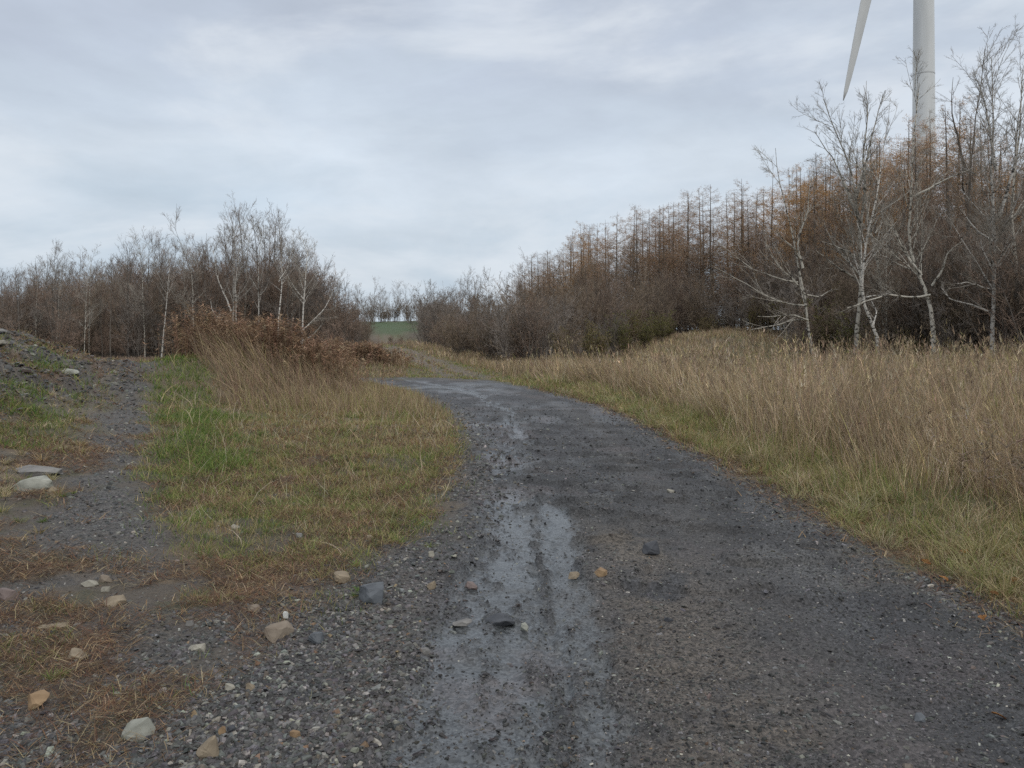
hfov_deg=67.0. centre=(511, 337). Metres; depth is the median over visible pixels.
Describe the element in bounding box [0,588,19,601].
stone
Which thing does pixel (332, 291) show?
tall shrub
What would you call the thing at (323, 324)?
tall shrub
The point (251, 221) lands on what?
bare tree
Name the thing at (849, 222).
bare tree
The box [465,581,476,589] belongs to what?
stone
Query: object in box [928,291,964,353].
tall shrub
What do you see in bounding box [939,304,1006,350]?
shrub
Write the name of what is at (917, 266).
tall shrub
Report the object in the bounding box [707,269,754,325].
tall shrub
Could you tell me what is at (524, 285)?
larch tree
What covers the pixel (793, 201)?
larch tree
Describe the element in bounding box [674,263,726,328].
tall shrub
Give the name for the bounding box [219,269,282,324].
tall shrub
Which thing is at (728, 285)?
bare tree
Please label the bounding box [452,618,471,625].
stone
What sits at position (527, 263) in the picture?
bare tree
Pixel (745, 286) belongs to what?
tall shrub
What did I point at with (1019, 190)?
larch tree
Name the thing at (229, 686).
stone
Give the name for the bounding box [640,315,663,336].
shrub
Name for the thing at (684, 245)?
larch tree
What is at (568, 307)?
shrub
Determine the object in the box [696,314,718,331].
shrub
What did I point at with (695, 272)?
bare tree
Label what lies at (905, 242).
bare tree
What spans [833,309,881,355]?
shrub
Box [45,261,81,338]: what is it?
bare tree
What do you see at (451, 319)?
shrub
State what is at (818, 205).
larch tree
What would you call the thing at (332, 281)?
tall shrub
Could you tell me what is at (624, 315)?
shrub
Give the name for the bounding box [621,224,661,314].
larch tree
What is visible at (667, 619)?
stone
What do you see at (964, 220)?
bare tree
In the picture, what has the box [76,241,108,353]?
bare tree
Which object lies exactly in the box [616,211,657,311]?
larch tree
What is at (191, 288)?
bare tree
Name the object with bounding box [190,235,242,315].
bare tree
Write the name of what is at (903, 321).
tall shrub
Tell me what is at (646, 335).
shrub
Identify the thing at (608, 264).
larch tree
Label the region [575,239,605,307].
larch tree
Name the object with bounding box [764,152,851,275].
larch tree
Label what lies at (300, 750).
gravel
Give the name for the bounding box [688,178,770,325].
larch tree
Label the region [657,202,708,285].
larch tree
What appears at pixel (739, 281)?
bare tree
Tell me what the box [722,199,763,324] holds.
larch tree
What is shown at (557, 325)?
shrub
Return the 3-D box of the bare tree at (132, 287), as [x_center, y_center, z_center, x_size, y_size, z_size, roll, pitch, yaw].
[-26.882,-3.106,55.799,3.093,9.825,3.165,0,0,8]
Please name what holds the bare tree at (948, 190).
on the ground at (380, 331)
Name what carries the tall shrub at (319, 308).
on the ground at (380, 331)
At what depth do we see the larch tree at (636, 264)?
70.62 m
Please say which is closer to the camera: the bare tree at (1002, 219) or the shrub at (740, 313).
the bare tree at (1002, 219)
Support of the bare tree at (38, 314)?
on the ground at (380, 331)
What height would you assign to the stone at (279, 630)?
0.095 m
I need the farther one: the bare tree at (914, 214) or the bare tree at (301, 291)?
the bare tree at (301, 291)
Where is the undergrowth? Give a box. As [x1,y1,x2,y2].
[0,229,1023,355]
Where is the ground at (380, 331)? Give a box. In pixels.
[0,321,1023,767]
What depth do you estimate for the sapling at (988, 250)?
29.37 m
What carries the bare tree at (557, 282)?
on the ground at (380, 331)
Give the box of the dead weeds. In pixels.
[114,297,1023,509]
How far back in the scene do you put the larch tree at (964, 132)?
42.52 m
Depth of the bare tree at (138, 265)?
60.52 m
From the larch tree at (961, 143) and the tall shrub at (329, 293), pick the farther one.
the tall shrub at (329, 293)
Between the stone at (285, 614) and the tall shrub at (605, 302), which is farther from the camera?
the tall shrub at (605, 302)
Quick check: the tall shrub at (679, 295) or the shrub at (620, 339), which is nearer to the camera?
the shrub at (620, 339)
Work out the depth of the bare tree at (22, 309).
61.37 m
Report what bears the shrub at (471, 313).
on the ground at (380, 331)
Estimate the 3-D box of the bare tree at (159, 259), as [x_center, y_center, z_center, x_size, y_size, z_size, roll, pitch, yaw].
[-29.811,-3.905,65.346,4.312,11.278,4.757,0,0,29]
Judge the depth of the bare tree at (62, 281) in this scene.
60.94 m
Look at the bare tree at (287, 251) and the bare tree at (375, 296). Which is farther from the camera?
the bare tree at (375, 296)
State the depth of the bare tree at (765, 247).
53.95 m
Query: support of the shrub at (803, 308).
on the ground at (380, 331)
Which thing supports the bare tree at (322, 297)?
on the ground at (380, 331)
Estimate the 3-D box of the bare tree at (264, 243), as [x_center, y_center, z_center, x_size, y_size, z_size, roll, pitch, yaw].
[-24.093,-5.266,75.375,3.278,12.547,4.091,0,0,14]
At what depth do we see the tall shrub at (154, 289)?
70.87 m
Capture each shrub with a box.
[0,276,55,339]
[0,298,31,334]
[2,264,60,336]
[7,278,73,340]
[23,264,79,332]
[34,322,80,342]
[35,295,78,338]
[39,295,98,347]
[45,270,107,340]
[47,309,91,348]
[50,268,109,350]
[55,278,117,354]
[62,264,105,344]
[71,252,132,354]
[71,261,126,317]
[79,322,100,354]
[88,329,121,357]
[90,285,136,356]
[98,331,126,356]
[102,255,149,347]
[105,274,163,356]
[105,286,162,357]
[106,261,158,353]
[109,263,165,355]
[109,264,165,349]
[117,306,167,356]
[128,266,178,348]
[133,250,186,351]
[134,288,189,355]
[139,267,195,353]
[145,253,188,351]
[156,262,191,350]
[164,324,183,355]
[166,248,230,332]
[170,244,247,331]
[170,251,223,325]
[178,256,239,324]
[181,278,232,335]
[186,275,245,316]
[202,293,252,332]
[206,254,268,315]
[217,287,266,323]
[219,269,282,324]
[220,246,302,326]
[226,251,282,318]
[228,267,304,319]
[239,252,311,332]
[239,311,295,332]
[240,261,297,331]
[263,265,325,345]
[270,256,325,335]
[271,262,321,350]
[282,277,321,333]
[286,267,327,332]
[292,289,327,339]
[293,255,336,283]
[300,270,351,344]
[307,277,348,327]
[307,300,335,347]
[308,283,356,343]
[310,273,349,335]
[311,320,355,345]
[314,263,342,309]
[330,292,366,345]
[345,319,360,343]
[349,299,366,317]
[355,320,373,342]
[357,315,369,339]
[359,297,374,323]
[362,313,373,339]
[364,303,376,321]
[369,295,390,322]
[380,307,388,321]
[386,302,402,321]
[396,298,411,319]
[400,293,420,322]
[404,281,454,344]
[410,286,460,334]
[411,285,440,316]
[413,301,447,345]
[418,294,448,316]
[423,318,457,347]
[427,290,459,319]
[428,312,450,348]
[433,288,461,311]
[435,299,468,346]
[438,300,473,325]
[439,307,474,353]
[439,315,481,352]
[442,321,468,350]
[446,316,479,351]
[448,323,473,355]
[450,305,478,350]
[451,295,496,348]
[455,311,483,351]
[463,286,512,358]
[464,317,505,359]
[465,318,488,353]
[466,310,501,360]
[476,315,514,357]
[478,324,502,357]
[481,302,523,361]
[482,292,546,360]
[490,306,549,362]
[498,281,566,359]
[498,309,534,352]
[499,284,553,359]
[501,333,538,363]
[504,305,541,358]
[507,287,559,360]
[516,294,574,360]
[527,298,560,358]
[530,294,564,355]
[545,284,593,351]
[545,286,589,347]
[547,314,585,358]
[549,328,573,357]
[557,294,584,354]
[557,326,578,353]
[572,261,631,351]
[574,318,612,358]
[577,322,602,353]
[586,302,630,356]
[591,311,628,357]
[598,294,641,338]
[600,309,636,356]
[618,308,652,347]
[623,279,649,342]
[628,268,684,337]
[632,299,648,341]
[634,261,686,336]
[634,315,657,348]
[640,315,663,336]
[646,311,673,340]
[647,261,703,333]
[652,260,705,333]
[653,310,677,337]
[662,267,709,333]
[668,312,683,335]
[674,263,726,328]
[677,297,718,333]
[688,309,710,331]
[696,272,748,327]
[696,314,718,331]
[698,287,738,329]
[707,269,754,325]
[711,314,736,328]
[713,316,730,329]
[717,282,757,330]
[718,293,741,326]
[725,246,792,329]
[736,279,771,328]
[739,296,770,331]
[742,294,778,328]
[746,246,795,333]
[749,253,805,330]
[757,245,845,353]
[767,252,808,330]
[767,261,800,332]
[768,291,801,333]
[775,243,833,313]
[777,253,826,327]
[777,255,817,329]
[777,273,836,343]
[779,292,827,336]
[780,246,855,323]
[790,312,827,354]
[793,302,838,352]
[797,249,846,313]
[799,253,858,299]
[799,272,856,346]
[800,298,846,353]
[803,284,833,344]
[815,282,871,348]
[816,249,901,354]
[817,256,877,354]
[821,284,880,353]
[828,245,903,304]
[830,297,879,354]
[832,264,877,322]
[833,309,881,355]
[838,236,899,337]
[843,232,960,350]
[846,316,891,355]
[850,258,938,356]
[852,249,911,356]
[857,238,958,348]
[862,309,908,356]
[863,248,960,354]
[870,252,923,315]
[886,231,1007,360]
[889,324,930,356]
[892,249,953,349]
[895,232,990,349]
[895,241,1003,351]
[897,233,972,349]
[904,212,1011,341]
[905,270,1000,355]
[909,262,989,354]
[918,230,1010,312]
[918,273,986,346]
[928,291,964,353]
[937,246,1023,353]
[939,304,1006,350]
[945,219,1023,352]
[947,210,1023,354]
[947,228,1023,322]
[971,223,1023,331]
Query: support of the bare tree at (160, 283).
on the ground at (380, 331)
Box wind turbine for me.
[843,0,935,216]
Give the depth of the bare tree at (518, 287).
57.36 m
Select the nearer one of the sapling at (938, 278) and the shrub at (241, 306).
the sapling at (938, 278)
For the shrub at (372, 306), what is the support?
on the ground at (380, 331)
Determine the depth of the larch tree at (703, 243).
63.86 m
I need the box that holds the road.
[204,378,1023,767]
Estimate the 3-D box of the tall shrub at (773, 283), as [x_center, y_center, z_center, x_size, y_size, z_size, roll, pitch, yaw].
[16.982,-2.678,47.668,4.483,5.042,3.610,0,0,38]
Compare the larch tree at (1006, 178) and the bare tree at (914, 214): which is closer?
the bare tree at (914, 214)
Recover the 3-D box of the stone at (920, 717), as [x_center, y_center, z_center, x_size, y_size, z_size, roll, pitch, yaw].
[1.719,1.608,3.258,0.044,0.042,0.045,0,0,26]
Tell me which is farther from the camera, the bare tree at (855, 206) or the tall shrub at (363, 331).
the tall shrub at (363, 331)
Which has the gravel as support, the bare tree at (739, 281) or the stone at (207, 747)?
the stone at (207, 747)
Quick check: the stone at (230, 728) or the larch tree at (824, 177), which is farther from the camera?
the larch tree at (824, 177)
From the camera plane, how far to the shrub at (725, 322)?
54.42 m
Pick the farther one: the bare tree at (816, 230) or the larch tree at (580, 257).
the larch tree at (580, 257)
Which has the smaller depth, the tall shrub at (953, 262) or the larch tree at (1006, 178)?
the tall shrub at (953, 262)
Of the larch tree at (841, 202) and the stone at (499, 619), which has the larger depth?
the larch tree at (841, 202)
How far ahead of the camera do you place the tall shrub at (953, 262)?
31.10 m
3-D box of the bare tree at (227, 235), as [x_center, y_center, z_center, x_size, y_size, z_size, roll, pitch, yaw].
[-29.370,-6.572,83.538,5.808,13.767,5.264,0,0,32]
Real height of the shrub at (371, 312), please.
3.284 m
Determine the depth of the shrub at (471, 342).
47.96 m
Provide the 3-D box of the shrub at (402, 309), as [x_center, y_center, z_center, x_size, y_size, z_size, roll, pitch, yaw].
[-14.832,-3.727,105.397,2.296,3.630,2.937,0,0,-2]
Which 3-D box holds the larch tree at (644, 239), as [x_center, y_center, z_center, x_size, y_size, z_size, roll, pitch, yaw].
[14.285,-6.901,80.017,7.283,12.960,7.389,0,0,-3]
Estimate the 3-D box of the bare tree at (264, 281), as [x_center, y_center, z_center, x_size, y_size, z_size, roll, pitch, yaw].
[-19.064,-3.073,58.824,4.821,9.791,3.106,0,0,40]
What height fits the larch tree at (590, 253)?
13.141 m
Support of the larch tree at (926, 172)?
on the ground at (380, 331)
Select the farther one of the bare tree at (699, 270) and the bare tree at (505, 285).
the bare tree at (505, 285)
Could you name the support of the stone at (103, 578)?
on the ground at (380, 331)
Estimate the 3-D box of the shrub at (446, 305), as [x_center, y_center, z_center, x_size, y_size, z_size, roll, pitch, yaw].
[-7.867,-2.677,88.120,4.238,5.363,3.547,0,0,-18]
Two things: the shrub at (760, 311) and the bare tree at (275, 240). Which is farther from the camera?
the bare tree at (275, 240)
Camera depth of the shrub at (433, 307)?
83.77 m
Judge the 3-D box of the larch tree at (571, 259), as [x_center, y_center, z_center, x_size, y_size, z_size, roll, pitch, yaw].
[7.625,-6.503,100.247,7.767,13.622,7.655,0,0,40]
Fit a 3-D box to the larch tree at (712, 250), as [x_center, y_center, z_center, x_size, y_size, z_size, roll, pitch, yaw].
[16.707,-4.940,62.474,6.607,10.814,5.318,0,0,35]
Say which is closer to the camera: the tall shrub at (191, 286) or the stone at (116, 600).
the stone at (116, 600)
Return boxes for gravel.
[0,328,1023,767]
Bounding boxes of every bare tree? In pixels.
[0,261,46,330]
[0,267,20,329]
[0,279,14,327]
[0,287,23,330]
[1,275,25,327]
[1,285,16,309]
[2,267,41,331]
[6,271,33,328]
[6,294,30,330]
[20,255,58,335]
[21,268,57,339]
[21,272,59,334]
[23,260,45,288]
[23,265,49,335]
[24,263,55,338]
[30,240,83,340]
[31,273,76,343]
[36,255,59,285]
[44,240,86,344]
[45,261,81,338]
[48,253,78,336]
[64,261,82,291]
[67,257,116,355]
[68,249,100,297]
[68,265,109,351]
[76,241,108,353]
[83,268,117,355]
[84,278,110,356]
[98,256,128,356]
[99,265,121,289]
[106,231,165,354]
[110,229,165,355]
[111,235,141,274]
[111,251,156,357]
[113,249,146,300]
[114,244,148,287]
[121,226,169,356]
[132,227,188,352]
[134,237,180,356]
[143,240,187,356]
[144,254,174,334]
[146,238,186,332]
[146,273,174,357]
[160,204,229,325]
[168,239,199,354]
[168,245,216,353]
[172,241,206,325]
[177,248,214,323]
[184,235,219,271]
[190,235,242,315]
[192,233,221,321]
[201,226,240,287]
[210,200,256,303]
[213,215,244,260]
[215,191,283,315]
[219,214,274,316]
[233,202,287,283]
[238,215,288,271]
[240,232,286,325]
[244,221,279,271]
[248,202,283,272]
[252,230,306,327]
[254,206,293,264]
[271,237,299,287]
[273,232,309,324]
[277,245,312,342]
[287,238,335,330]
[295,251,318,289]
[301,257,338,341]
[309,256,346,323]
[321,291,337,332]
[326,274,357,334]
[328,270,355,320]
[335,290,358,337]
[345,285,356,337]
[352,286,361,303]
[355,316,363,341]
[367,276,382,319]
[392,280,404,313]
[392,281,406,321]
[426,281,434,299]
[454,267,474,306]
[455,278,466,300]
[460,270,475,308]
[462,276,475,309]
[467,269,486,308]
[468,272,487,302]
[500,274,511,298]
[506,264,527,304]
[512,271,525,307]
[515,251,536,286]
[521,287,532,359]
[537,255,573,340]
[543,255,557,304]
[552,250,571,301]
[570,268,585,344]
[574,264,597,328]
[588,263,607,340]
[591,259,617,317]
[598,254,615,301]
[609,252,627,299]
[615,275,637,323]
[617,239,642,338]
[624,241,641,291]
[673,247,707,332]
[680,235,724,313]
[684,235,706,281]
[710,146,835,358]
[714,263,746,327]
[716,244,758,327]
[723,234,758,298]
[743,210,804,329]
[745,205,793,303]
[755,224,783,291]
[783,197,841,291]
[790,80,902,356]
[796,211,826,268]
[799,210,847,302]
[804,193,863,276]
[818,202,853,265]
[826,126,908,356]
[829,184,885,278]
[834,47,977,361]
[834,97,920,351]
[849,143,932,298]
[851,157,921,285]
[879,195,950,301]
[887,179,943,263]
[896,159,947,268]
[912,188,975,277]
[918,14,1023,354]
[920,177,980,288]
[922,196,1012,346]
[925,24,1021,245]
[927,154,1008,274]
[932,170,1018,297]
[945,198,986,266]
[946,159,1023,352]
[960,193,1023,355]
[972,30,1023,357]
[982,210,1015,265]
[995,170,1023,243]
[1002,200,1023,287]
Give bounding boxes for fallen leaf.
[921,559,930,564]
[978,615,986,619]
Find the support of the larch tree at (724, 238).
on the ground at (380, 331)
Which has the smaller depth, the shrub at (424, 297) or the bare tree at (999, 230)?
the bare tree at (999, 230)
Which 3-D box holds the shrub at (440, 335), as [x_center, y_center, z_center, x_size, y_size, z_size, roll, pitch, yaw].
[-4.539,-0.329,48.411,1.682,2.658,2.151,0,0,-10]
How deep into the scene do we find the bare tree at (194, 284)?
57.86 m
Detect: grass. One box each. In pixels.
[0,328,1023,715]
[97,320,452,425]
[396,319,1023,611]
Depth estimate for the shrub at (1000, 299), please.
27.34 m
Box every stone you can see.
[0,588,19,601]
[11,475,52,491]
[15,465,63,475]
[28,689,49,710]
[37,621,69,629]
[61,369,78,374]
[68,647,88,660]
[81,580,98,586]
[99,574,112,582]
[101,586,110,591]
[104,595,126,606]
[121,717,155,742]
[185,620,193,625]
[188,643,205,651]
[196,735,218,757]
[218,726,225,734]
[225,683,234,690]
[227,724,235,731]
[231,524,240,529]
[246,683,254,690]
[247,604,259,613]
[255,712,264,718]
[263,620,293,643]
[283,611,287,618]
[290,730,300,737]
[295,533,302,539]
[308,631,323,643]
[334,571,350,583]
[359,582,383,603]
[421,647,430,654]
[427,581,435,589]
[428,551,433,556]
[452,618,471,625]
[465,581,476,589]
[485,613,514,625]
[520,622,527,631]
[568,571,579,578]
[594,567,606,576]
[642,540,659,554]
[664,617,673,621]
[914,712,925,722]
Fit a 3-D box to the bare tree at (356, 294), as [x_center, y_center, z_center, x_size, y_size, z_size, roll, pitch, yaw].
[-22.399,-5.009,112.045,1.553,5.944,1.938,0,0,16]
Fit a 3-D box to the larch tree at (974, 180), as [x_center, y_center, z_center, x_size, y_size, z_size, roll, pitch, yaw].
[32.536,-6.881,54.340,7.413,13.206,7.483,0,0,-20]
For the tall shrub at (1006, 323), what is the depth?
26.82 m
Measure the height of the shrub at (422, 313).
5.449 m
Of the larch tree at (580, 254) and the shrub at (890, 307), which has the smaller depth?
the shrub at (890, 307)
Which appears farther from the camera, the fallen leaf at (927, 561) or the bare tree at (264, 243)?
the bare tree at (264, 243)
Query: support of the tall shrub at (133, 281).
on the ground at (380, 331)
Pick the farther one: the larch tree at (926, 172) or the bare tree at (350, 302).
the bare tree at (350, 302)
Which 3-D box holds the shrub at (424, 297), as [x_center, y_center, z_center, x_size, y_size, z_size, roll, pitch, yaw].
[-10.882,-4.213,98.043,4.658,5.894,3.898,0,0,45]
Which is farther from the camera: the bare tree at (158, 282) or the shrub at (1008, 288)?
the bare tree at (158, 282)
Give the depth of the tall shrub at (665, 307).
51.38 m
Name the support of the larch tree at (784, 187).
on the ground at (380, 331)
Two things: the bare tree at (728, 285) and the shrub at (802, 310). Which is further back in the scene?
the bare tree at (728, 285)
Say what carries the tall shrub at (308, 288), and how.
on the ground at (380, 331)
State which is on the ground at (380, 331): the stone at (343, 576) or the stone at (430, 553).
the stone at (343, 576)
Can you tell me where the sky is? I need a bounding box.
[0,0,1023,332]
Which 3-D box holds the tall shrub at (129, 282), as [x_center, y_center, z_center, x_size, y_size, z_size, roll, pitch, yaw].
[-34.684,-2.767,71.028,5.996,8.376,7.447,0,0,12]
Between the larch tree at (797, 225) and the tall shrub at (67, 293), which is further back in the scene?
the tall shrub at (67, 293)
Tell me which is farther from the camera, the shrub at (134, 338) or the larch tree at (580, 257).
the larch tree at (580, 257)
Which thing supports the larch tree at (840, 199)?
on the ground at (380, 331)
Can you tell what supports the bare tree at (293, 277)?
on the ground at (380, 331)
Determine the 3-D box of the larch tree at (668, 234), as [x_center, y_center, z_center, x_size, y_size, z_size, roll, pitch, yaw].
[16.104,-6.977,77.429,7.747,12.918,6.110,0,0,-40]
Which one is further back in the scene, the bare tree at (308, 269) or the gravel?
the bare tree at (308, 269)
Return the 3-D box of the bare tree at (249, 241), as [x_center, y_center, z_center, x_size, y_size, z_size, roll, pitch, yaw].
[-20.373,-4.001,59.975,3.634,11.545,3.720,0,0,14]
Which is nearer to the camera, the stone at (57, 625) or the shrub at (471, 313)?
the stone at (57, 625)
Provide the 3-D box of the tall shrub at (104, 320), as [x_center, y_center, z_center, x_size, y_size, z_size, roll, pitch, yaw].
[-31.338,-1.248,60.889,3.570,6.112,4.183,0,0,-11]
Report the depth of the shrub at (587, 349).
44.66 m
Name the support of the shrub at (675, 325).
on the ground at (380, 331)
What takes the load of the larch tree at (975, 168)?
on the ground at (380, 331)
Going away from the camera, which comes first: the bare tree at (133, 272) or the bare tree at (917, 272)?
the bare tree at (917, 272)
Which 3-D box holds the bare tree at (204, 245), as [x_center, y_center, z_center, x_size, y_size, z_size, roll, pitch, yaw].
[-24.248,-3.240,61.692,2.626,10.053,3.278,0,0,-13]
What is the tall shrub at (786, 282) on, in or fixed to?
on the ground at (380, 331)
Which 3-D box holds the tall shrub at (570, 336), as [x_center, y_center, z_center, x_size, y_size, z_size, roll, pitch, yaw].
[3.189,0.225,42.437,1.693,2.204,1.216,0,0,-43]
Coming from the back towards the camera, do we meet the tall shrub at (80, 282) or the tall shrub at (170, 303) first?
the tall shrub at (80, 282)
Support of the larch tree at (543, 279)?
on the ground at (380, 331)
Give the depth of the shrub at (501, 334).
39.23 m
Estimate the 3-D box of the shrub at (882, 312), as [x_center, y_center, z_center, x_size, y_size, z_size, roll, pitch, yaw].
[16.245,-1.091,31.484,4.052,5.008,3.168,0,0,6]
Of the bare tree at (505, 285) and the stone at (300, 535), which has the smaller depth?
the stone at (300, 535)
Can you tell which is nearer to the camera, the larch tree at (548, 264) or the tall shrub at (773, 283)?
the tall shrub at (773, 283)
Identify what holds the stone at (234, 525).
on the ground at (380, 331)
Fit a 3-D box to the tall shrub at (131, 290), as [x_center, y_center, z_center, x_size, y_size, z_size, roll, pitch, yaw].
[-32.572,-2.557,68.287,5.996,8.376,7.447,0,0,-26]
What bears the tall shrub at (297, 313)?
on the ground at (380, 331)
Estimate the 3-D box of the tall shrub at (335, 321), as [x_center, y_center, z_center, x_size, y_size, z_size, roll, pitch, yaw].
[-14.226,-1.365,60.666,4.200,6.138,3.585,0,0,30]
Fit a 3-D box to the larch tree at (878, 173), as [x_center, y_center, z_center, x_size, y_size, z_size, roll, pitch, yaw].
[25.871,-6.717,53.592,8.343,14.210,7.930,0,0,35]
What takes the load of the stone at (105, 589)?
on the ground at (380, 331)
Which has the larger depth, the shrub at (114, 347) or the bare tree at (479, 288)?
the bare tree at (479, 288)
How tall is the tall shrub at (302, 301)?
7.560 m
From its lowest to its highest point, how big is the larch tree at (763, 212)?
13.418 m
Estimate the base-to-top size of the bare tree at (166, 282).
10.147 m
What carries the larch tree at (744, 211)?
on the ground at (380, 331)
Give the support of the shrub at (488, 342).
on the ground at (380, 331)
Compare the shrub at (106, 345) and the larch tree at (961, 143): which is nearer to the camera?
the larch tree at (961, 143)
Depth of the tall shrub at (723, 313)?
57.44 m
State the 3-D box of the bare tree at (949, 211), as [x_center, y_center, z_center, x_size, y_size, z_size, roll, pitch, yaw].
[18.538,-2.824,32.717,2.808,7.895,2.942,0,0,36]
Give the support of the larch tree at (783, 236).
on the ground at (380, 331)
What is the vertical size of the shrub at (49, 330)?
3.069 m
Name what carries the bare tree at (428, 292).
on the ground at (380, 331)
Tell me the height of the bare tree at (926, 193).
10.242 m
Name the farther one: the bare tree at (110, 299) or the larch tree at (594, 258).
the larch tree at (594, 258)
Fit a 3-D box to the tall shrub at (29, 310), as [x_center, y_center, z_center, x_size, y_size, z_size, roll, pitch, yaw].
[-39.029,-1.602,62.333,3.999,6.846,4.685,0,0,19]
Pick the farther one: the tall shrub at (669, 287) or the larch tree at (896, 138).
the tall shrub at (669, 287)
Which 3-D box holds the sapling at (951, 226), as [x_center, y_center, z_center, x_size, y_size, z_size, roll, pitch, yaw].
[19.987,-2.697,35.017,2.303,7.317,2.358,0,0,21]
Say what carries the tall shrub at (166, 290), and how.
on the ground at (380, 331)
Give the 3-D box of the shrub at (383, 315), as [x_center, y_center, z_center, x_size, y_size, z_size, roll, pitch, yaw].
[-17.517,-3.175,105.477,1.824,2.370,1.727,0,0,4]
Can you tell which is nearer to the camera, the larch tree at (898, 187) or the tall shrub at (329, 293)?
the larch tree at (898, 187)
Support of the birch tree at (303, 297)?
on the ground at (380, 331)
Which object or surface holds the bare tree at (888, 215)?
on the ground at (380, 331)
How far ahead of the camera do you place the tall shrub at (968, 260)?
32.62 m
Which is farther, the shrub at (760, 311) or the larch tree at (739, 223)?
the larch tree at (739, 223)
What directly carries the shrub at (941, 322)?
on the ground at (380, 331)
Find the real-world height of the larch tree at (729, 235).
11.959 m
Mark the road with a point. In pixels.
(554, 560)
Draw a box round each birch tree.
[150,243,180,357]
[207,208,262,320]
[244,214,272,315]
[264,218,298,336]
[283,227,334,342]
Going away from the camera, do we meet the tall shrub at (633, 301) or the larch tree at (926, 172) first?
the larch tree at (926, 172)
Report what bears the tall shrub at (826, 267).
on the ground at (380, 331)
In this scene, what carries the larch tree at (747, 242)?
on the ground at (380, 331)
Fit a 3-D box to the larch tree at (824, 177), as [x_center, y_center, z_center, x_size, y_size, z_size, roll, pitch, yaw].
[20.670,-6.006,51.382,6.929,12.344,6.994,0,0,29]
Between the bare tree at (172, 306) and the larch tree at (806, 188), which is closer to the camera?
the larch tree at (806, 188)
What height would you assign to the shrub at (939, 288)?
5.122 m
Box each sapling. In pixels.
[867,196,912,355]
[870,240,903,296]
[926,254,949,339]
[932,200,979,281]
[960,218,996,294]
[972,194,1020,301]
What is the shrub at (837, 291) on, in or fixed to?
on the ground at (380, 331)
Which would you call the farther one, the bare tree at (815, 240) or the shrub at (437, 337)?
the shrub at (437, 337)
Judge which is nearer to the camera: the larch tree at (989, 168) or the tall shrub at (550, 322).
the tall shrub at (550, 322)
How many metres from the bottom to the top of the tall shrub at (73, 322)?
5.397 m
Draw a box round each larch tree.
[504,263,531,310]
[508,269,532,312]
[508,274,529,305]
[509,260,542,302]
[516,253,552,311]
[524,256,547,294]
[524,261,548,297]
[528,265,558,310]
[533,254,566,299]
[533,258,552,308]
[536,250,563,291]
[539,256,561,285]
[540,250,555,289]
[543,236,582,305]
[543,237,586,293]
[545,254,574,312]
[550,220,600,332]
[550,232,592,292]
[551,246,575,287]
[555,225,598,298]
[565,226,598,292]
[568,226,617,298]
[573,223,622,321]
[573,224,625,299]
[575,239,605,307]
[578,234,611,283]
[581,215,639,301]
[587,235,627,290]
[599,204,654,314]
[603,205,657,296]
[613,227,644,312]
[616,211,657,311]
[620,206,685,319]
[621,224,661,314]
[623,207,691,311]
[623,218,670,307]
[626,210,660,303]
[638,205,705,329]
[640,204,691,265]
[642,212,708,328]
[644,208,675,266]
[646,190,721,332]
[650,194,718,322]
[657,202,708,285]
[658,192,732,304]
[660,209,708,321]
[672,184,754,317]
[678,188,726,302]
[683,191,751,321]
[685,211,732,314]
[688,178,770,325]
[688,192,765,323]
[711,187,761,320]
[711,198,779,326]
[717,200,780,328]
[722,190,767,327]
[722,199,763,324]
[726,171,802,328]
[738,164,832,289]
[744,188,783,320]
[746,192,812,326]
[750,162,830,331]
[751,168,799,281]
[761,180,827,279]
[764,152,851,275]
[766,164,848,297]
[773,152,864,284]
[774,159,849,277]
[777,179,840,260]
[784,174,845,268]
[799,145,881,266]
[807,146,878,248]
[812,172,847,246]
[816,137,930,285]
[820,145,912,272]
[821,128,899,262]
[821,176,849,255]
[822,133,913,269]
[828,144,901,235]
[853,114,986,252]
[854,116,990,249]
[856,158,949,277]
[864,158,920,254]
[866,123,965,260]
[870,102,999,259]
[877,131,967,252]
[887,95,1016,251]
[887,143,917,220]
[913,114,1023,262]
[937,131,1004,224]
[942,133,1023,228]
[944,131,1021,224]
[949,120,1017,245]
[955,149,1000,210]
[961,144,1023,242]
[970,130,1023,231]
[996,143,1023,221]
[1003,149,1023,231]
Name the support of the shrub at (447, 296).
on the ground at (380, 331)
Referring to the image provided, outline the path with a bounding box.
[0,360,209,752]
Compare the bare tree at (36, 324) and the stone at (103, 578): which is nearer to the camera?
the stone at (103, 578)
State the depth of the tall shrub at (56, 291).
66.47 m
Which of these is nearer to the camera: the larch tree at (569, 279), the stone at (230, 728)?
the stone at (230, 728)
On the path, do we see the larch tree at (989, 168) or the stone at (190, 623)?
the stone at (190, 623)
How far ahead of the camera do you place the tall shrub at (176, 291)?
66.87 m
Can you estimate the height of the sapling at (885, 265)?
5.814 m
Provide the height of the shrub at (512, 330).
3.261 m
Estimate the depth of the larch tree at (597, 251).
79.95 m
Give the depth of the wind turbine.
125.79 m
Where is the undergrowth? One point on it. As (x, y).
(638, 301)
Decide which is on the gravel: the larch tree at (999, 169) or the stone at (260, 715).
the stone at (260, 715)
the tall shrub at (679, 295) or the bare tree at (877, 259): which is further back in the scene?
the tall shrub at (679, 295)
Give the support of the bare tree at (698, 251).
on the ground at (380, 331)
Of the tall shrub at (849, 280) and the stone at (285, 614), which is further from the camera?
the tall shrub at (849, 280)
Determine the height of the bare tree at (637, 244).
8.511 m
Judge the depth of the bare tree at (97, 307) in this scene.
60.42 m

